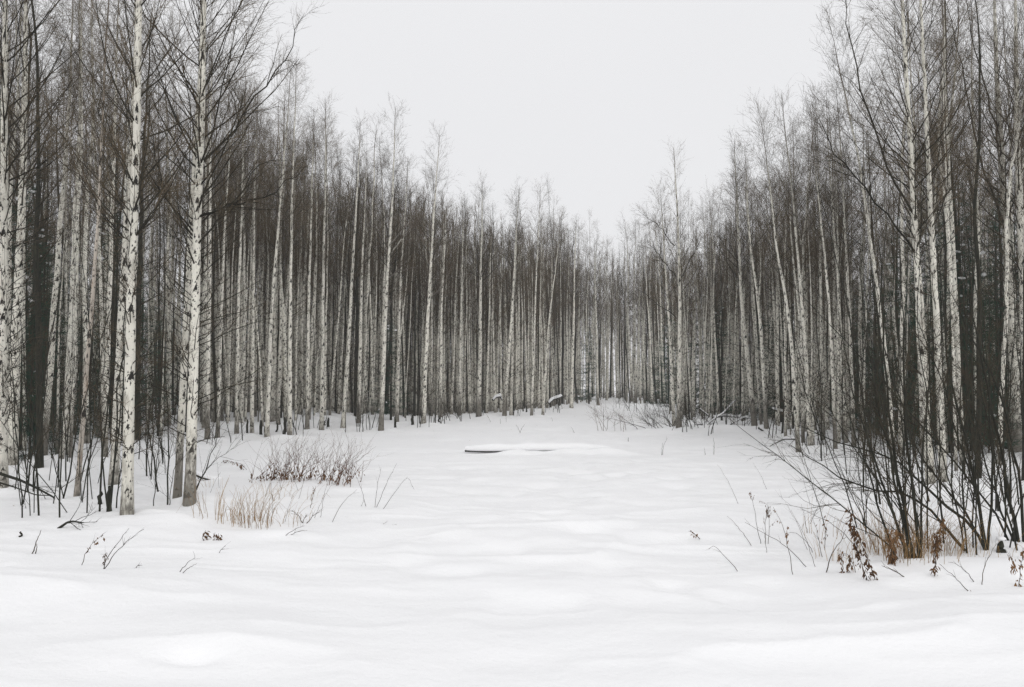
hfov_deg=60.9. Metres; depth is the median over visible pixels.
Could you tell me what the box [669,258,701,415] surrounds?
birch tree
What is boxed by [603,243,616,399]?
birch tree
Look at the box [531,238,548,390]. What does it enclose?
alder tree
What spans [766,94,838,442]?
birch tree
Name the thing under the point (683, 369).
birch tree
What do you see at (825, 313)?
birch tree
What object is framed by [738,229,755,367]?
alder tree
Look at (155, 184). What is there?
birch tree
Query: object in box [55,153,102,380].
alder tree
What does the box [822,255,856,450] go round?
alder sapling
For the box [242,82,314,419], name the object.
birch tree
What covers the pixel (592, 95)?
sky
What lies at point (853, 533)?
dry weed
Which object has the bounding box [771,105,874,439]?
birch tree
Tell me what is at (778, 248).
birch tree
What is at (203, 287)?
birch tree
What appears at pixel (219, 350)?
birch tree
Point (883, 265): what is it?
birch tree
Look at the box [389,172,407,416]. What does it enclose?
birch tree
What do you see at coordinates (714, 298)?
alder tree
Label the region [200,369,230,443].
birch sapling
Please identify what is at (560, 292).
birch tree
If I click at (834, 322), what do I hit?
birch tree
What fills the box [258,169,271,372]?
alder tree
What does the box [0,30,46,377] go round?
birch tree
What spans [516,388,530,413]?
birch sapling
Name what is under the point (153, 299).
birch tree
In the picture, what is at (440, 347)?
birch tree
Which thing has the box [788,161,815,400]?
birch tree
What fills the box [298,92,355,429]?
birch tree
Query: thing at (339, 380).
birch tree
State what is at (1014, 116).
birch tree
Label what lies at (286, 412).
birch sapling
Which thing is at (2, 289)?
alder sapling
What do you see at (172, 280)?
birch tree
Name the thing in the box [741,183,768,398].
birch tree
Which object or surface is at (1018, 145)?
birch tree
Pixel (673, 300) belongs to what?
birch tree
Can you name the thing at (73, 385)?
birch tree
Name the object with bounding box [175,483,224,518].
grass tuft
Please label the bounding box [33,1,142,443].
birch tree
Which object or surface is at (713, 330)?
birch tree
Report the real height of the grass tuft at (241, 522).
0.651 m
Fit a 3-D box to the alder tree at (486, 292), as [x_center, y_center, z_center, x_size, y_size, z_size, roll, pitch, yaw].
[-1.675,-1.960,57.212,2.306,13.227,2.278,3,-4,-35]
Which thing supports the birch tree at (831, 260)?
on the snow ground
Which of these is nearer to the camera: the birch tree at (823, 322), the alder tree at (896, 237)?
the birch tree at (823, 322)
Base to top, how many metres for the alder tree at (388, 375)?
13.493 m
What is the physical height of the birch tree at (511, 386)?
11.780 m
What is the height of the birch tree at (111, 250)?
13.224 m
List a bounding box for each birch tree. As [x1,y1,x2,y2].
[0,0,50,450]
[0,0,64,385]
[0,0,96,487]
[0,0,103,464]
[0,0,194,496]
[0,9,27,277]
[0,16,30,350]
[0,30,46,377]
[8,0,41,226]
[9,0,129,455]
[23,94,92,452]
[24,0,129,458]
[26,0,210,484]
[30,62,105,394]
[31,0,130,452]
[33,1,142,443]
[41,0,238,515]
[41,2,118,427]
[49,0,112,457]
[53,26,76,366]
[56,0,168,456]
[58,167,93,390]
[61,0,123,421]
[65,74,138,436]
[67,0,292,498]
[103,1,152,387]
[105,0,330,506]
[105,85,151,370]
[115,88,184,385]
[118,92,181,424]
[121,137,184,413]
[139,46,164,431]
[140,64,208,424]
[145,126,203,397]
[148,63,191,435]
[158,87,182,425]
[160,97,203,395]
[164,9,256,439]
[164,48,238,397]
[165,85,241,421]
[174,70,229,423]
[174,141,228,398]
[176,119,238,383]
[178,90,239,420]
[179,34,226,427]
[179,134,238,418]
[182,85,234,378]
[182,136,236,395]
[189,60,281,437]
[199,70,274,433]
[201,88,237,420]
[204,86,253,421]
[204,149,248,401]
[208,70,281,389]
[210,205,241,421]
[210,222,246,413]
[212,96,266,420]
[214,52,276,392]
[214,81,279,422]
[219,69,284,432]
[220,145,260,403]
[221,117,251,423]
[222,98,283,398]
[222,150,237,386]
[222,181,258,398]
[223,93,274,416]
[225,77,280,411]
[225,251,247,376]
[227,148,288,426]
[229,91,249,416]
[230,146,271,396]
[232,116,287,416]
[233,89,274,421]
[233,154,294,398]
[237,83,327,421]
[238,49,320,436]
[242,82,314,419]
[243,51,335,434]
[245,119,296,421]
[247,128,271,389]
[250,127,308,424]
[250,130,294,419]
[251,148,272,421]
[255,181,307,410]
[256,128,321,414]
[259,246,276,406]
[260,103,284,362]
[260,188,295,403]
[262,152,313,398]
[264,145,289,394]
[267,146,309,411]
[269,182,319,420]
[272,119,310,386]
[277,116,306,350]
[281,104,344,428]
[281,156,317,408]
[282,127,328,414]
[285,190,330,391]
[286,181,307,391]
[290,110,337,413]
[292,107,347,412]
[292,146,335,411]
[293,163,320,369]
[294,174,320,407]
[294,216,343,415]
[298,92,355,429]
[300,159,330,419]
[304,159,348,408]
[305,185,330,412]
[308,200,347,400]
[310,99,359,415]
[315,152,333,409]
[316,144,334,392]
[319,132,374,414]
[320,110,379,427]
[325,211,370,413]
[326,139,360,412]
[327,161,350,400]
[333,136,393,422]
[338,113,400,412]
[339,180,367,395]
[349,161,386,414]
[351,132,414,397]
[352,153,377,371]
[352,174,387,411]
[353,170,379,384]
[353,251,382,408]
[355,92,434,430]
[355,183,382,414]
[367,152,394,397]
[370,220,382,411]
[373,154,427,421]
[374,182,399,391]
[375,164,394,395]
[375,218,397,413]
[380,178,430,415]
[387,178,414,414]
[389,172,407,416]
[401,121,468,423]
[403,183,428,417]
[403,244,443,415]
[411,168,446,415]
[420,186,462,416]
[422,270,450,398]
[430,237,452,413]
[437,202,486,415]
[450,170,505,416]
[455,199,471,414]
[458,195,474,413]
[490,210,530,414]
[491,174,535,415]
[515,175,560,415]
[527,206,579,414]
[536,212,562,405]
[538,255,579,389]
[542,194,566,385]
[544,221,562,402]
[548,206,570,378]
[548,260,578,388]
[549,220,576,402]
[551,290,560,393]
[554,271,579,403]
[556,210,592,407]
[557,228,589,403]
[557,235,579,403]
[558,229,576,391]
[559,236,576,363]
[559,281,569,396]
[563,251,583,403]
[566,263,581,399]
[568,276,586,396]
[569,224,593,402]
[570,230,590,400]
[571,259,594,401]
[574,258,598,379]
[576,233,597,400]
[577,208,602,402]
[579,234,610,404]
[581,224,608,398]
[581,237,610,401]
[589,276,608,399]
[594,281,605,401]
[600,240,615,398]
[600,262,616,399]
[601,239,616,399]
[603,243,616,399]
[607,272,625,397]
[608,235,636,399]
[611,276,630,397]
[612,215,639,401]
[612,276,639,402]
[613,214,647,402]
[620,240,654,402]
[621,282,637,400]
[626,139,713,427]
[626,244,652,399]
[628,215,655,393]
[630,224,655,402]
[631,222,656,403]
[632,250,655,403]
[635,175,697,425]
[635,203,661,403]
[648,206,661,400]
[653,223,667,399]
[662,199,682,413]
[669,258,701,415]
[670,211,695,418]
[672,207,696,418]
[674,213,701,409]
[676,190,697,417]
[676,214,715,416]
[685,193,719,415]
[688,267,713,415]
[689,205,728,413]
[690,185,725,418]
[691,226,718,410]
[694,283,708,416]
[695,176,732,417]
[697,183,731,417]
[702,208,719,417]
[707,182,767,414]
[707,256,720,400]
[707,277,728,385]
[708,127,773,425]
[709,212,736,414]
[713,207,739,410]
[714,171,759,420]
[715,134,786,428]
[715,215,740,411]
[716,171,748,409]
[716,195,753,414]
[716,228,748,412]
[719,255,740,414]
[721,197,748,408]
[722,162,773,421]
[722,185,767,419]
[725,186,783,424]
[726,86,832,451]
[730,249,754,395]
[735,182,783,391]
[735,216,755,393]
[740,162,796,408]
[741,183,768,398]
[745,233,763,407]
[747,200,774,401]
[749,80,843,445]
[749,159,815,379]
[754,154,813,435]
[755,170,786,399]
[756,168,835,425]
[756,172,788,424]
[756,184,796,425]
[760,180,788,395]
[761,146,789,393]
[764,106,837,403]
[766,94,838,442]
[769,170,797,422]
[769,232,827,413]
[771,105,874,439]
[772,77,875,448]
[772,123,804,429]
[772,182,823,415]
[773,178,792,404]
[776,152,828,419]
[776,231,816,434]
[778,239,813,416]
[782,121,810,410]
[788,0,1014,484]
[788,115,873,430]
[788,132,836,444]
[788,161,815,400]
[789,194,815,386]
[791,241,831,429]
[793,189,840,429]
[795,124,816,430]
[795,187,823,351]
[796,0,955,472]
[797,80,877,442]
[798,60,897,446]
[802,100,846,407]
[805,147,830,429]
[806,229,865,431]
[807,135,866,443]
[807,180,819,411]
[807,181,852,429]
[808,117,865,429]
[808,243,844,428]
[810,178,834,428]
[815,190,878,430]
[819,189,869,391]
[822,159,849,424]
[822,159,873,430]
[823,130,870,390]
[825,110,898,436]
[825,165,863,388]
[826,149,854,403]
[829,0,1021,482]
[841,92,893,440]
[850,147,919,400]
[851,0,943,455]
[851,168,929,448]
[858,146,908,419]
[859,151,908,391]
[868,0,952,462]
[874,77,932,346]
[881,1,1015,452]
[883,87,970,411]
[885,0,1014,456]
[887,19,935,392]
[895,57,989,437]
[896,0,1001,465]
[898,32,985,435]
[899,56,968,382]
[902,0,1023,452]
[904,37,1013,351]
[905,52,969,326]
[913,0,974,470]
[917,0,1019,453]
[940,0,1023,395]
[945,9,1023,463]
[958,86,997,400]
[959,145,995,398]
[963,172,994,357]
[972,30,1023,409]
[982,0,1021,424]
[990,1,1023,363]
[994,0,1023,408]
[994,33,1023,369]
[999,27,1023,329]
[1000,28,1023,308]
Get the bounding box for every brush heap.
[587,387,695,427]
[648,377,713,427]
[684,376,782,424]
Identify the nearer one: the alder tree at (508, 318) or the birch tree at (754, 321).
the birch tree at (754, 321)
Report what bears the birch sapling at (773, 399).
on the snow ground
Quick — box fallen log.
[465,443,609,451]
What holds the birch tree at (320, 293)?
on the snow ground
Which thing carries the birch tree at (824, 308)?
on the snow ground
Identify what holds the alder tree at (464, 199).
on the snow ground
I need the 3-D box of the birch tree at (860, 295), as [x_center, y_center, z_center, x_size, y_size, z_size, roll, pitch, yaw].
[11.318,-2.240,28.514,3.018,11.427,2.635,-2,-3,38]
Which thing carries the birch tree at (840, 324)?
on the snow ground
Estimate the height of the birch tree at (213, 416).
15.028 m
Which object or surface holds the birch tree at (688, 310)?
on the snow ground
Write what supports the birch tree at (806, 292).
on the snow ground
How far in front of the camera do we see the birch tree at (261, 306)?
35.62 m
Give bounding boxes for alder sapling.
[0,251,32,504]
[0,255,62,517]
[0,290,55,515]
[0,404,67,512]
[2,229,146,498]
[5,277,62,489]
[5,284,68,503]
[5,288,68,512]
[9,265,35,477]
[19,214,85,491]
[30,351,76,503]
[32,331,95,517]
[38,321,77,479]
[42,218,98,500]
[43,258,90,461]
[45,242,81,457]
[46,315,79,487]
[53,192,119,506]
[60,339,105,480]
[62,304,115,480]
[67,219,127,502]
[73,278,141,445]
[75,167,141,512]
[88,322,144,471]
[92,173,161,507]
[98,314,165,482]
[104,317,169,446]
[109,309,142,458]
[111,250,156,485]
[119,357,165,491]
[135,232,171,475]
[135,237,162,479]
[136,306,202,505]
[136,333,179,472]
[136,343,178,463]
[196,390,251,490]
[765,247,829,444]
[802,278,826,445]
[807,228,841,459]
[812,171,911,506]
[819,224,867,473]
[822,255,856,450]
[824,235,885,470]
[837,137,964,504]
[846,143,899,491]
[850,255,905,462]
[853,273,910,451]
[877,167,940,493]
[917,216,993,479]
[933,181,1000,507]
[934,194,993,489]
[946,180,1023,513]
[964,205,1002,466]
[973,242,1023,504]
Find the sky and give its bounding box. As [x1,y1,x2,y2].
[0,0,1023,382]
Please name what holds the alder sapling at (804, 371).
on the snow ground
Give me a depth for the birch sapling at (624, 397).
56.49 m
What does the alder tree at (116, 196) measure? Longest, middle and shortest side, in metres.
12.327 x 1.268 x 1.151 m
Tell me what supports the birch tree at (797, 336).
on the snow ground
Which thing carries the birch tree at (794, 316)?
on the snow ground
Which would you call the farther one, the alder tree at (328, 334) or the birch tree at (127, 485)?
the alder tree at (328, 334)
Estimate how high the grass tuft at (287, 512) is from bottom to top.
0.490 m
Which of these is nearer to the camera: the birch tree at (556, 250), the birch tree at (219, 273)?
the birch tree at (219, 273)
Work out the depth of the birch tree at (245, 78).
35.61 m
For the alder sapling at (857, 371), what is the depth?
14.09 m
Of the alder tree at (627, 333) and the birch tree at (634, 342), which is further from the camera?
the alder tree at (627, 333)
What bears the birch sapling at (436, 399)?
on the snow ground
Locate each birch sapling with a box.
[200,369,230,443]
[202,412,214,441]
[234,364,251,439]
[256,355,304,434]
[272,389,296,434]
[275,360,310,433]
[292,361,318,429]
[309,371,331,425]
[317,374,351,427]
[331,365,352,431]
[346,376,369,431]
[349,359,378,429]
[354,367,363,426]
[354,385,376,426]
[370,386,389,427]
[399,381,419,416]
[408,364,437,421]
[412,366,432,427]
[417,367,440,422]
[427,366,452,423]
[427,372,441,422]
[427,382,440,421]
[449,383,465,420]
[459,372,469,415]
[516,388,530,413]
[542,366,559,412]
[552,377,560,412]
[616,379,632,409]
[635,376,651,411]
[672,378,708,431]
[699,361,740,435]
[716,367,738,423]
[723,388,760,425]
[754,393,769,428]
[757,368,790,437]
[764,358,779,433]
[773,372,847,456]
[804,390,832,455]
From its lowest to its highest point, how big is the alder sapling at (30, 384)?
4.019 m
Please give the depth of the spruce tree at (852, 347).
42.23 m
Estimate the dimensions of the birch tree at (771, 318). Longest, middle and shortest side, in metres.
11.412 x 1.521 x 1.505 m
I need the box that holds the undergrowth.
[11,231,1020,452]
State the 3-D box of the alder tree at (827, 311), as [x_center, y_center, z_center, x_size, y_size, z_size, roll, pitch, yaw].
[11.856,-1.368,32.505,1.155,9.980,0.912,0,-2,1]
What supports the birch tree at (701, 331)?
on the snow ground
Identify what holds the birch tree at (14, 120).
on the snow ground
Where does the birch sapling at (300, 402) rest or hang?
on the snow ground
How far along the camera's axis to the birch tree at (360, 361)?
36.66 m
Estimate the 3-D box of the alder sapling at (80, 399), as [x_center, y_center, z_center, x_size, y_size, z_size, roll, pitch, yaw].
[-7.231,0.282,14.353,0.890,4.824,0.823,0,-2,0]
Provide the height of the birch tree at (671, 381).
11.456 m
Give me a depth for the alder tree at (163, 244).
27.51 m
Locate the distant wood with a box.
[0,74,1023,428]
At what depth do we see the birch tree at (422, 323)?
46.95 m
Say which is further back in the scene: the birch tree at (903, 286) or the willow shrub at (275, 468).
the birch tree at (903, 286)
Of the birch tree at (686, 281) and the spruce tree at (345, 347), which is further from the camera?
the spruce tree at (345, 347)
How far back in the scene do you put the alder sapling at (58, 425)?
14.24 m
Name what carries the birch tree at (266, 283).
on the snow ground
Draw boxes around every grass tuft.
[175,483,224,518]
[193,478,255,523]
[214,479,298,523]
[219,481,289,527]
[222,497,251,526]
[243,500,269,528]
[253,488,315,525]
[801,497,843,535]
[839,515,889,560]
[843,486,963,556]
[843,510,938,554]
[853,501,953,563]
[880,521,931,562]
[882,489,989,555]
[906,509,986,563]
[909,508,985,555]
[944,508,1007,544]
[955,527,987,554]
[957,501,989,556]
[983,533,1023,556]
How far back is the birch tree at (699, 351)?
41.21 m
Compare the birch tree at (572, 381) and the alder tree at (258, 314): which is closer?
the alder tree at (258, 314)
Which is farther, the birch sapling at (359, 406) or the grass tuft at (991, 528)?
the birch sapling at (359, 406)
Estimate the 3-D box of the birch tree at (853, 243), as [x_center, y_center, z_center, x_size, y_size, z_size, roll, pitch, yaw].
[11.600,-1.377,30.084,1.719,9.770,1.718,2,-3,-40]
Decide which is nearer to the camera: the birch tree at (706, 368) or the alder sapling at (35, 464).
the alder sapling at (35, 464)
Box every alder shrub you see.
[725,219,973,558]
[747,230,1023,554]
[763,300,924,533]
[782,184,1023,547]
[869,189,1008,552]
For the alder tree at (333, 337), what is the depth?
40.29 m
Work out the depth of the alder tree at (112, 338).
24.06 m
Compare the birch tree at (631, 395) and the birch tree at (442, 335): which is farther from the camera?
the birch tree at (631, 395)
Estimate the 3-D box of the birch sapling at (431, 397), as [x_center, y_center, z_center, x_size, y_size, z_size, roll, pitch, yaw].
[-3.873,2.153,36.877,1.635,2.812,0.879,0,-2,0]
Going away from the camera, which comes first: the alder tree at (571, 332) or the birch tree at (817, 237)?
the birch tree at (817, 237)
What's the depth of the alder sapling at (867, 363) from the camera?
21.48 m
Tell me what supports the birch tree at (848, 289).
on the snow ground
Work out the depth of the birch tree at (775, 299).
36.02 m
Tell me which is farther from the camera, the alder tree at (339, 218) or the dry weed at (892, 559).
the alder tree at (339, 218)
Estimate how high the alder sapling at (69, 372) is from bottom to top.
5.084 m
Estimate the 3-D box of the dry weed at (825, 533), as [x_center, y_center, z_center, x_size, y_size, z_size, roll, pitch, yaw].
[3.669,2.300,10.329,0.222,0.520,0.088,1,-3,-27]
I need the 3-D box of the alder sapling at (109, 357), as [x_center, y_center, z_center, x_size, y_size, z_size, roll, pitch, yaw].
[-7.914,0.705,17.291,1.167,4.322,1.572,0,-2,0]
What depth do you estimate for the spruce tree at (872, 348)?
30.94 m
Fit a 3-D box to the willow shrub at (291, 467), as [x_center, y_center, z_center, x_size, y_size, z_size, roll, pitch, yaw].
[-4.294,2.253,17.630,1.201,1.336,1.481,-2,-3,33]
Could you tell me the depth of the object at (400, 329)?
44.89 m
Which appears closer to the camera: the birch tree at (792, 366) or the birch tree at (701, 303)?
the birch tree at (792, 366)
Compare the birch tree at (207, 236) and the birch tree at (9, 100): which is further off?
the birch tree at (207, 236)
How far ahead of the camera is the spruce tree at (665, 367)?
70.92 m
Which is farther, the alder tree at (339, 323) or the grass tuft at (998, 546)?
the alder tree at (339, 323)
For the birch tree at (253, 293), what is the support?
on the snow ground
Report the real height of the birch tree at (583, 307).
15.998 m
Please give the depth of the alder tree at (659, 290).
71.52 m
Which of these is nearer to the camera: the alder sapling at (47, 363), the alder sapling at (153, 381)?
the alder sapling at (47, 363)
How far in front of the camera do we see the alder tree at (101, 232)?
30.15 m
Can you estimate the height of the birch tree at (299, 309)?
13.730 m
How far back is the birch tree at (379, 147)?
42.65 m
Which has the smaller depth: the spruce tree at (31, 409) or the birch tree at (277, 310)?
the spruce tree at (31, 409)
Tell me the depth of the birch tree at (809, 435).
24.60 m
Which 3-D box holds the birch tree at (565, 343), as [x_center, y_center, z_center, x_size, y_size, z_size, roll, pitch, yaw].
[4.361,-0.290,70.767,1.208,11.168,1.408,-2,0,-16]
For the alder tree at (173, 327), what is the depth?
37.47 m
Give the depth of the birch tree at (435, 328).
47.85 m
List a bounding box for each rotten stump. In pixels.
[105,486,111,511]
[259,420,262,434]
[996,536,1006,552]
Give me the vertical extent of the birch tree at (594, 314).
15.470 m
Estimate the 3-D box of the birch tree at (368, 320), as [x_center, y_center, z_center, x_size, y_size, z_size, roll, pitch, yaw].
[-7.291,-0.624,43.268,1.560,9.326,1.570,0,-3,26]
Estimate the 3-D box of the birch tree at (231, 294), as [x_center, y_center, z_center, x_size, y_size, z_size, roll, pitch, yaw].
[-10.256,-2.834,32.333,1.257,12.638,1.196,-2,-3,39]
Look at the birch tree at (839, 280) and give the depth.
26.61 m
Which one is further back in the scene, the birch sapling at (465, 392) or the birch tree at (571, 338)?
the birch tree at (571, 338)
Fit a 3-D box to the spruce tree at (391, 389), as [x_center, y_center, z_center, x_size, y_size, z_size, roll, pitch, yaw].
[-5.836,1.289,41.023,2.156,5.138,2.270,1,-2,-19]
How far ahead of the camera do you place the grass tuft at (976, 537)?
10.00 m
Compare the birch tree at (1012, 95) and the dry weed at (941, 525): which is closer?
the dry weed at (941, 525)
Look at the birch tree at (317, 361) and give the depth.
38.34 m
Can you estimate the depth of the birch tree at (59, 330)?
21.95 m
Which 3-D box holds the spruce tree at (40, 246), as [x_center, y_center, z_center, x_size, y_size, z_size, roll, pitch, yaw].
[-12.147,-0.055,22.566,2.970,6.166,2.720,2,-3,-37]
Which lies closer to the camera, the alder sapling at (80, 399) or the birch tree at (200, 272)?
the alder sapling at (80, 399)
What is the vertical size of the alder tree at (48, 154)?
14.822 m
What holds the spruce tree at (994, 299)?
on the snow ground
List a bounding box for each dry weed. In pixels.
[82,532,106,564]
[103,529,143,568]
[202,531,222,540]
[290,508,322,522]
[375,465,395,504]
[745,520,805,566]
[749,491,760,543]
[759,501,772,543]
[773,507,792,573]
[803,509,852,542]
[813,515,827,555]
[826,529,845,571]
[837,548,856,572]
[845,508,877,580]
[886,527,903,565]
[929,533,942,575]
[936,514,947,552]
[939,563,970,590]
[981,543,995,583]
[1007,546,1023,586]
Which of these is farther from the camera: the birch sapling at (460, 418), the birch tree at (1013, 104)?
the birch sapling at (460, 418)
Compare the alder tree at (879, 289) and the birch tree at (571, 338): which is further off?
the birch tree at (571, 338)
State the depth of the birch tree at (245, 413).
33.25 m
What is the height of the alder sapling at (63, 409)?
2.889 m
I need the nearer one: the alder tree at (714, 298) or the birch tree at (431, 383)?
the alder tree at (714, 298)
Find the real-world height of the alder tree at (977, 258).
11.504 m
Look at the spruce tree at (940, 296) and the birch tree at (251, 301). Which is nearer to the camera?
the spruce tree at (940, 296)
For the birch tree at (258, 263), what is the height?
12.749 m
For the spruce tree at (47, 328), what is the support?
on the snow ground
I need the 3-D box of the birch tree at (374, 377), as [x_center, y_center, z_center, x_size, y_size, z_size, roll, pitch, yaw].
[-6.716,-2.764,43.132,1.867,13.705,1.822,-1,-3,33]
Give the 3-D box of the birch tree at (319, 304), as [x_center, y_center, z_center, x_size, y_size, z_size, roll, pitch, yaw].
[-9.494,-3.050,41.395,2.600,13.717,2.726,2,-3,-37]
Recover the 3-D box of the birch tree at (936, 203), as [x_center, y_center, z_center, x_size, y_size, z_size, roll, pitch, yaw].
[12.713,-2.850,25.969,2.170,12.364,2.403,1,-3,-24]
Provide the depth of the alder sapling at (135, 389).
17.36 m
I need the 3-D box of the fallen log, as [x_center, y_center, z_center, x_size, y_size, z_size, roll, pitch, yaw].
[0.729,2.879,24.103,4.070,0.265,0.293,0,-2,0]
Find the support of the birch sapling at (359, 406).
on the snow ground
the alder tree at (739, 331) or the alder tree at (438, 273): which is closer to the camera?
the alder tree at (739, 331)
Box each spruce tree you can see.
[8,180,77,438]
[8,181,99,450]
[11,174,91,427]
[11,244,54,414]
[19,342,58,461]
[22,227,100,446]
[26,262,93,432]
[27,228,96,427]
[27,256,98,409]
[52,247,98,402]
[54,203,172,438]
[77,229,154,428]
[81,268,166,421]
[93,271,178,424]
[141,302,165,392]
[141,315,177,402]
[142,295,172,395]
[142,307,172,406]
[161,278,199,415]
[164,275,199,402]
[257,304,287,403]
[326,312,352,398]
[339,294,378,395]
[365,318,410,419]
[368,308,408,393]
[573,328,604,403]
[633,339,657,395]
[643,303,691,410]
[646,317,677,402]
[652,338,667,400]
[664,288,730,412]
[690,332,705,402]
[693,302,749,413]
[733,248,813,421]
[754,276,818,420]
[818,283,873,412]
[829,281,895,423]
[829,288,887,429]
[847,218,934,434]
[850,270,898,434]
[867,218,969,428]
[876,205,1015,452]
[878,276,933,436]
[882,285,931,431]
[893,264,950,420]
[898,182,1020,448]
[911,229,1019,451]
[914,239,994,405]
[931,228,996,414]
[933,253,1021,447]
[951,178,1021,448]
[965,215,1021,429]
[968,192,1020,436]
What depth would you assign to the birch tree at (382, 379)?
33.27 m
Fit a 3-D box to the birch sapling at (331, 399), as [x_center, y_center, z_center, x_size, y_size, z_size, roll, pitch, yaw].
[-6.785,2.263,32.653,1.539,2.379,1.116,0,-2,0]
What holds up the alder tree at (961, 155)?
on the snow ground
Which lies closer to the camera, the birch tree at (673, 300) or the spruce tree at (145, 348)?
the spruce tree at (145, 348)
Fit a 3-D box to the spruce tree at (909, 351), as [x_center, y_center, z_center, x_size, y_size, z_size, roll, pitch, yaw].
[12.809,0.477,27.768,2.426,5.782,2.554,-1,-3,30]
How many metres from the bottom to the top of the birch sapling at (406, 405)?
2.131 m
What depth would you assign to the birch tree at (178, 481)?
14.45 m
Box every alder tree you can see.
[0,0,107,468]
[0,3,80,363]
[8,32,48,327]
[11,149,61,339]
[14,64,81,392]
[14,93,67,289]
[14,100,69,379]
[15,45,79,351]
[28,75,91,374]
[34,124,55,314]
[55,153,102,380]
[58,74,163,441]
[69,92,165,399]
[77,28,116,406]
[79,58,122,379]
[88,18,187,439]
[92,76,128,388]
[141,44,182,404]
[142,161,161,389]
[143,95,186,435]
[161,96,218,422]
[161,160,187,414]
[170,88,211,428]
[198,149,232,422]
[214,133,232,406]
[218,154,271,411]
[222,213,265,411]
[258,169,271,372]
[268,157,304,417]
[277,179,298,352]
[287,158,321,397]
[313,217,330,393]
[322,150,368,400]
[325,171,351,411]
[327,130,346,396]
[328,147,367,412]
[328,171,353,377]
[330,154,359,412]
[334,154,389,415]
[335,191,355,397]
[344,185,363,376]
[370,160,419,414]
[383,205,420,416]
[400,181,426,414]
[403,224,426,390]
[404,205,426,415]
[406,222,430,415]
[419,246,420,400]
[432,204,455,377]
[437,213,458,400]
[453,187,478,411]
[463,237,488,403]
[468,212,487,386]
[470,230,493,372]
[473,204,488,406]
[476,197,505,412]
[477,220,499,348]
[495,214,508,398]
[496,241,528,409]
[513,244,529,408]
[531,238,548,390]
[537,236,562,406]
[538,264,566,403]
[543,172,564,404]
[543,238,565,378]
[548,222,582,403]
[555,236,577,403]
[563,239,585,401]
[615,246,632,402]
[622,250,632,400]
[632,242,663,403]
[640,268,657,399]
[649,225,672,399]
[663,232,686,413]
[667,212,697,417]
[693,219,727,379]
[698,201,739,420]
[723,214,752,412]
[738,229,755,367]
[742,231,769,419]
[746,278,764,388]
[767,180,804,433]
[781,168,799,428]
[813,185,858,425]
[817,184,838,393]
[840,194,864,322]
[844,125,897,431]
[852,180,890,392]
[872,107,918,414]
[878,219,889,413]
[885,201,900,381]
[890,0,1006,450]
[916,0,1022,477]
[919,158,968,336]
[923,56,976,342]
[956,87,1002,420]
[983,124,1017,278]
[984,164,1017,312]
[998,3,1023,480]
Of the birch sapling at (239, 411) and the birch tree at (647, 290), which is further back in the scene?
the birch tree at (647, 290)
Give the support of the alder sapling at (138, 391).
on the snow ground
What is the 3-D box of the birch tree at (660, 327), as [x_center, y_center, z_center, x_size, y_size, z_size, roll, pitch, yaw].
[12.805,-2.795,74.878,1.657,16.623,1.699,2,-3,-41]
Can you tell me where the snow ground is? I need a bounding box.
[0,382,1023,686]
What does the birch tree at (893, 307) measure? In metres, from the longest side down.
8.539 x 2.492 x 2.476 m
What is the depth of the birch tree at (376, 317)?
44.11 m
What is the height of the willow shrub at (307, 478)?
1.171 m
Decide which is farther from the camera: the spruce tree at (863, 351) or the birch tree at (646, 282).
the birch tree at (646, 282)
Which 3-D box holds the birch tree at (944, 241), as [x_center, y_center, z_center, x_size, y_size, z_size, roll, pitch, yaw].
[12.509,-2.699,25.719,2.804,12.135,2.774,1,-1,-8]
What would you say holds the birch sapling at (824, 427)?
on the snow ground
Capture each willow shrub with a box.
[246,434,292,481]
[267,435,344,481]
[269,421,334,480]
[276,426,361,481]
[301,438,384,486]
[310,426,378,485]
[587,396,633,431]
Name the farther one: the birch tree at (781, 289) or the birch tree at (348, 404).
the birch tree at (348, 404)
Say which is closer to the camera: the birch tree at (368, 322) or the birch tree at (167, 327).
the birch tree at (167, 327)
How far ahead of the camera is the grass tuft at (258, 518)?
11.50 m
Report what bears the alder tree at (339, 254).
on the snow ground
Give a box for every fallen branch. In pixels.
[0,472,57,498]
[0,482,61,507]
[57,493,102,529]
[196,469,221,479]
[492,393,503,400]
[548,394,563,403]
[689,419,702,425]
[705,396,734,424]
[713,413,750,420]
[728,414,748,424]
[753,435,794,446]
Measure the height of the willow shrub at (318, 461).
1.325 m
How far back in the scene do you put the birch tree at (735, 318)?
39.95 m
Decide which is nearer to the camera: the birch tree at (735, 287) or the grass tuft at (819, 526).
the grass tuft at (819, 526)
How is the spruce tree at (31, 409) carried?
on the snow ground
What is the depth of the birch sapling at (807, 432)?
22.92 m
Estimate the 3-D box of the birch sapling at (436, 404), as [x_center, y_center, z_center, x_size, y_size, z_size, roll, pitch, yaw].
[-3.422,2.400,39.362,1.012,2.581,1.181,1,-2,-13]
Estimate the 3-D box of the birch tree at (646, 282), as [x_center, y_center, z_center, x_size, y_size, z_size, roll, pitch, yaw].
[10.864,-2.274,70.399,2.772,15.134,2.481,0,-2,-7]
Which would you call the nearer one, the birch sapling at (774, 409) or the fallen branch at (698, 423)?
the birch sapling at (774, 409)
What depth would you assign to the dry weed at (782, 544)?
9.50 m
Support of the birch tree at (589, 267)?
on the snow ground
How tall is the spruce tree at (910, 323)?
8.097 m
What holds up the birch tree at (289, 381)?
on the snow ground
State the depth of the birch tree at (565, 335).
70.04 m

